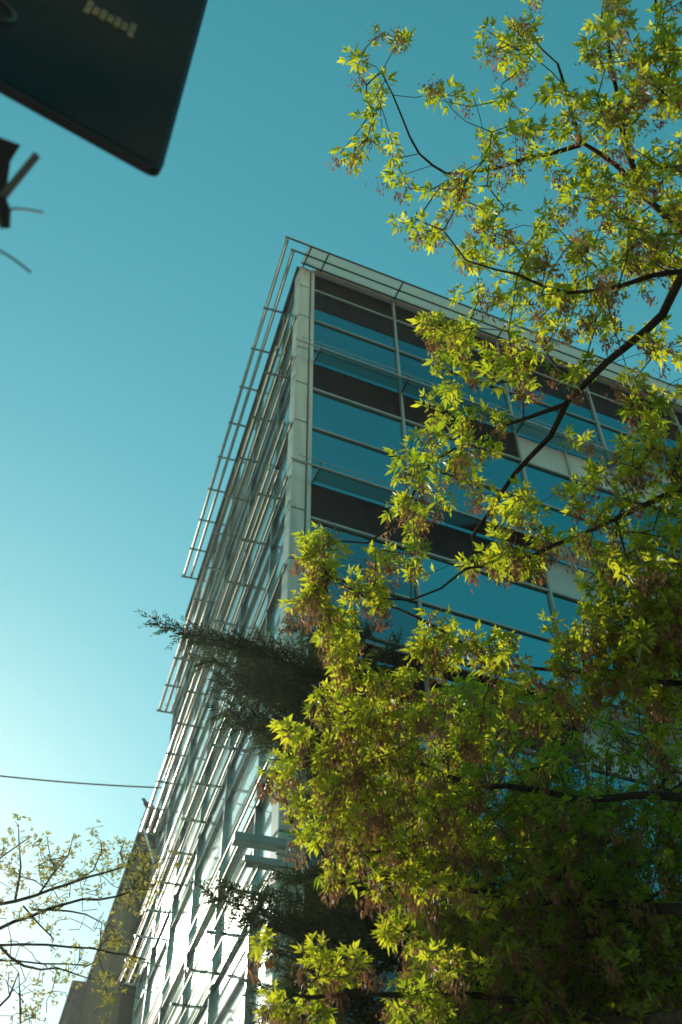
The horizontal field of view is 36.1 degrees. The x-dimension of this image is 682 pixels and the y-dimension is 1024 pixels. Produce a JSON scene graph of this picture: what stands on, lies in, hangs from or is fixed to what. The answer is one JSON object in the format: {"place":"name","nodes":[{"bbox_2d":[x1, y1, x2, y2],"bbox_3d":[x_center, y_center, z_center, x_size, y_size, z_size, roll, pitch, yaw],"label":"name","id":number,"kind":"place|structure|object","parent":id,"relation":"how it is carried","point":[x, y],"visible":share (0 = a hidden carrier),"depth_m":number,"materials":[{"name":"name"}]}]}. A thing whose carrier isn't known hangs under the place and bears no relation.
{"place":"outdoors","nodes":[
{"label":"outdoors","id":0,"kind":"place"},
{"bbox_2d":[0,0,207,176],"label":"hanging sign","id":1,"kind":"object","parent":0,"point":[109,77],"visible":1,"depth_m":3.09,"materials":[{"name":"black metal"}]},
{"bbox_2d":[0,137,43,272],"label":"cable bracket","id":2,"kind":"object","parent":1,"relation":"attached to","point":[8,149],"visible":1,"depth_m":2.61,"materials":[{"name":"black metal"}]},
{"bbox_2d":[0,0,681,1023],"label":"sky","id":3,"kind":"structure","parent":0,"point":[128,339],"materials":[{"name":"blue"}]},
{"bbox_2d":[118,235,681,1023],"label":"office building","id":4,"kind":"structure","parent":0,"point":[346,377],"depth_m":20.25,"materials":[{"name":"metal"}]},
{"bbox_2d":[0,775,161,787],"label":"overhead cable","id":5,"kind":"object","parent":4,"relation":"attached to","point":[79,782],"visible":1,"depth_m":22.37,"materials":[{"name":"black rubber"}]},
{"bbox_2d":[132,965,148,1023],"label":"window","id":6,"kind":"structure","parent":4,"relation":"in","point":[141,989],"depth_m":22.72,"materials":[{"name":"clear glass"}]},
{"bbox_2d":[137,814,167,983],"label":"window","id":7,"kind":"structure","parent":4,"relation":"in","point":[160,839],"depth_m":24.46,"materials":[{"name":"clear glass"}]},
{"bbox_2d":[141,914,170,1023],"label":"window","id":8,"kind":"structure","parent":4,"relation":"in","point":[155,976],"depth_m":21.23,"materials":[{"name":"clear glass"}]},
{"bbox_2d":[157,693,182,833],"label":"window","id":9,"kind":"structure","parent":4,"relation":"in","point":[175,718],"depth_m":27.26,"materials":[{"name":"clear glass"}]},
{"bbox_2d":[151,758,188,950],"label":"window","id":10,"kind":"structure","parent":4,"relation":"in","point":[175,804],"depth_m":23.38,"materials":[{"name":"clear glass"}]},
{"bbox_2d":[158,855,195,1023],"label":"window","id":11,"kind":"structure","parent":4,"relation":"in","point":[181,907],"depth_m":19.42,"materials":[{"name":"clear glass"}]},
{"bbox_2d":[173,616,192,711],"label":"window","id":12,"kind":"structure","parent":4,"relation":"in","point":[184,662],"depth_m":29.48,"materials":[{"name":"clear glass"}]},
{"bbox_2d":[170,636,202,798],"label":"window","id":13,"kind":"structure","parent":4,"relation":"in","point":[188,679],"depth_m":25.70,"materials":[{"name":"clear glass"}]},
{"bbox_2d":[172,697,211,899],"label":"window","id":14,"kind":"structure","parent":4,"relation":"in","point":[196,748],"depth_m":21.82,"materials":[{"name":"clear glass"}]},
{"bbox_2d":[185,558,211,675],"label":"window","id":15,"kind":"structure","parent":4,"relation":"in","point":[204,603],"depth_m":28.37,"materials":[{"name":"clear glass"}]},
{"bbox_2d":[197,1005,207,1023],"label":"window","id":16,"kind":"structure","parent":4,"relation":"in","point":[203,1018],"depth_m":15.37,"materials":[{"name":"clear glass"}]},
{"bbox_2d":[180,785,225,1023],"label":"window","id":17,"kind":"structure","parent":4,"relation":"in","point":[208,848],"depth_m":17.64,"materials":[{"name":"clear glass"}]},
{"bbox_2d":[191,571,224,742],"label":"window","id":18,"kind":"structure","parent":4,"relation":"in","point":[208,621],"depth_m":24.24,"materials":[{"name":"grey glass"}]},
{"bbox_2d":[198,624,238,839],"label":"window","id":19,"kind":"structure","parent":4,"relation":"in","point":[214,701],"depth_m":19.77,"materials":[{"name":"grey glass"}]},
{"bbox_2d":[205,493,232,618],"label":"window","id":20,"kind":"structure","parent":4,"relation":"in","point":[226,538],"depth_m":26.79,"materials":[{"name":"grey glass"}]},
{"bbox_2d":[206,931,247,1023],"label":"window","id":21,"kind":"structure","parent":4,"relation":"in","point":[226,1004],"depth_m":13.96,"materials":[{"name":"white glass"}]},
{"bbox_2d":[214,501,248,678],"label":"window","id":22,"kind":"structure","parent":4,"relation":"in","point":[229,559],"depth_m":23.24,"materials":[{"name":"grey glass"}]},
{"bbox_2d":[210,707,260,990],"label":"window","id":23,"kind":"structure","parent":4,"relation":"in","point":[243,775],"depth_m":16.15,"materials":[{"name":"white glass"}]},
{"bbox_2d":[226,423,255,555],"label":"window","id":24,"kind":"structure","parent":4,"relation":"in","point":[249,469],"depth_m":25.23,"materials":[{"name":"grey glass"}]},
{"bbox_2d":[228,538,270,769],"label":"window","id":25,"kind":"structure","parent":4,"relation":"in","point":[247,614],"depth_m":19.15,"materials":[{"name":"grey glass"}]},
{"bbox_2d":[243,894,267,1023],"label":"window","id":26,"kind":"structure","parent":4,"relation":"in","point":[247,1018],"depth_m":12.70,"materials":[{"name":"white glass"}]},
{"bbox_2d":[240,416,277,607],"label":"window","id":27,"kind":"structure","parent":4,"relation":"in","point":[254,488],"depth_m":21.21,"materials":[{"name":"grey glass"}]},
{"bbox_2d":[250,693,274,913],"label":"window","id":28,"kind":"structure","parent":4,"relation":"in","point":[263,813],"depth_m":14.35,"materials":[{"name":"white glass"}]},
{"bbox_2d":[251,326,282,483],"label":"window","id":29,"kind":"structure","parent":4,"relation":"in","point":[276,388],"depth_m":23.72,"materials":[{"name":"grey glass"}]},
{"bbox_2d":[265,498,289,672],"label":"window","id":30,"kind":"structure","parent":4,"relation":"in","point":[277,530],"depth_m":17.79,"materials":[{"name":"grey glass"}]},
{"bbox_2d":[271,375,294,523],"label":"window","id":31,"kind":"structure","parent":4,"relation":"in","point":[283,407],"depth_m":20.17,"materials":[{"name":"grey glass"}]},
{"bbox_2d":[278,279,298,402],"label":"window","id":32,"kind":"structure","parent":4,"relation":"in","point":[288,350],"depth_m":22.73,"materials":[{"name":"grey glass"}]},
{"bbox_2d":[313,276,400,393],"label":"window","id":33,"kind":"structure","parent":4,"relation":"in","point":[351,321],"depth_m":22.86,"materials":[{"name":"blue glass"}]},
{"bbox_2d":[311,364,411,514],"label":"window","id":34,"kind":"structure","parent":4,"relation":"in","point":[346,435],"depth_m":20.18,"materials":[{"name":"blue glass"}]},
{"bbox_2d":[309,485,425,676],"bbox_3d":[0.398,1.022,17.287,1.989,3.720,0.085,17,-50,-16],"label":"window","id":35,"kind":"structure","parent":4,"relation":"in","point":[355,519],"depth_m":17.74,"materials":[{"name":"blue glass"}]},
{"bbox_2d":[305,648,442,904],"bbox_3d":[0.435,3.526,14.537,1.989,3.720,0.085,17,-50,-16],"label":"window","id":36,"kind":"structure","parent":4,"relation":"in","point":[422,685],"depth_m":15.60,"materials":[{"name":"blue glass"}]},
{"bbox_2d":[302,883,452,1021],"bbox_3d":[0.472,6.031,11.786,1.989,3.720,0.085,17,-50,-16],"label":"window","id":37,"kind":"structure","parent":4,"relation":"in","point":[391,977],"depth_m":12.47,"materials":[{"name":"blue glass"}]},
{"bbox_2d":[395,306,515,433],"bbox_3d":[2.487,-3.255,23.369,2.729,3.550,0.085,17,-50,-16],"label":"window","id":38,"kind":"structure","parent":4,"relation":"in","point":[412,350],"depth_m":23.19,"materials":[{"name":"blue glass"}]},
{"bbox_2d":[403,396,538,552],"bbox_3d":[2.523,-0.808,20.681,2.729,3.720,0.085,17,-50,-16],"label":"window","id":39,"kind":"structure","parent":4,"relation":"in","point":[498,471],"depth_m":21.02,"materials":[{"name":"blue glass"}]},
{"bbox_2d":[416,521,575,715],"bbox_3d":[2.560,1.697,17.930,2.729,3.720,0.085,17,-50,-16],"label":"window","id":40,"kind":"structure","parent":4,"relation":"in","point":[517,607],"depth_m":18.12,"materials":[{"name":"blue glass"}]},
{"bbox_2d":[429,680,608,897],"bbox_3d":[2.598,4.201,15.180,2.729,3.720,0.085,17,-50,-16],"label":"window","id":41,"kind":"structure","parent":4,"relation":"in","point":[437,685],"depth_m":16.08,"materials":[{"name":"blue glass"}]},
{"bbox_2d":[457,918,589,1023],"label":"window","id":42,"kind":"structure","parent":4,"relation":"in","point":[460,918],"depth_m":13.25,"materials":[{"name":"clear glass"}]},
{"bbox_2d":[498,344,610,466],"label":"window","id":43,"kind":"structure","parent":4,"relation":"in","point":[584,417],"depth_m":24.09,"materials":[{"name":"blue glass"}]},
{"bbox_2d":[518,436,642,588],"bbox_3d":[4.881,-0.072,21.383,2.414,3.720,0.085,17,-50,-16],"label":"window","id":44,"kind":"structure","parent":4,"relation":"in","point":[547,468],"depth_m":21.74,"materials":[{"name":"blue glass"}]},
{"bbox_2d":[547,559,681,746],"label":"window","id":45,"kind":"structure","parent":4,"relation":"in","point":[565,596],"depth_m":19.12,"materials":[{"name":"blue glass"}]},
{"bbox_2d":[582,723,681,899],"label":"window","id":46,"kind":"structure","parent":4,"relation":"in","point":[634,777],"depth_m":16.60,"materials":[{"name":"blue glass"}]},
{"bbox_2d":[588,381,681,486],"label":"window","id":47,"kind":"structure","parent":4,"relation":"in","point":[606,412],"depth_m":25.04,"materials":[{"name":"blue glass"}]},
{"bbox_2d":[614,470,681,595],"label":"window","id":48,"kind":"structure","parent":4,"relation":"in","point":[652,518],"depth_m":22.30,"materials":[{"name":"blue glass"}]},
{"bbox_2d":[674,411,681,428],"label":"window","id":49,"kind":"structure","parent":4,"relation":"in","point":[679,419],"depth_m":26.28,"materials":[{"name":"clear glass"}]},
{"bbox_2d":[431,759,681,1023],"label":"conifer tree","id":50,"kind":"object","parent":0,"point":[594,878],"visible":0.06,"depth_m":8.87,"materials":[{"name":"green plant"}]},
{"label":"pavement","id":51,"kind":"structure","parent":0,"visible":0},
{"bbox_2d":[58,980,85,1023],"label":"side building","id":52,"kind":"structure","parent":51,"relation":"on","point":[70,1014],"depth_m":33.76,"materials":[{"name":"grey concrete"}]},
{"bbox_2d":[0,813,191,1023],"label":"young tree","id":53,"kind":"object","parent":51,"relation":"on","point":[82,876],"visible":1,"depth_m":6.53,"materials":[{"name":"green plant"}]},
{"bbox_2d":[79,808,159,1023],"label":"neighbouring building","id":54,"kind":"structure","parent":51,"relation":"on","point":[122,1012],"depth_m":26.82,"materials":[{"name":"concrete"}]},
{"bbox_2d":[142,798,153,807],"bbox_3d":[-5.030,7.678,27.432,0.451,0.354,0.179,-1,-48,0],"label":"pigeon","id":55,"kind":"object","parent":54,"relation":"on","point":[145,803],"visible":0.62,"depth_m":27.39,"materials":[{"name":"grey"}]},
{"bbox_2d":[135,609,515,1023],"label":"conifer tree","id":56,"kind":"object","parent":51,"relation":"on","point":[298,688],"visible":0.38,"depth_m":10.59,"materials":[{"name":"green plant"}]},
{"bbox_2d":[240,0,681,1023],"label":"maple tree","id":57,"kind":"object","parent":51,"relation":"on","point":[348,802],"visible":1,"depth_m":6.17,"materials":[{"name":"green plant"}]}
]}

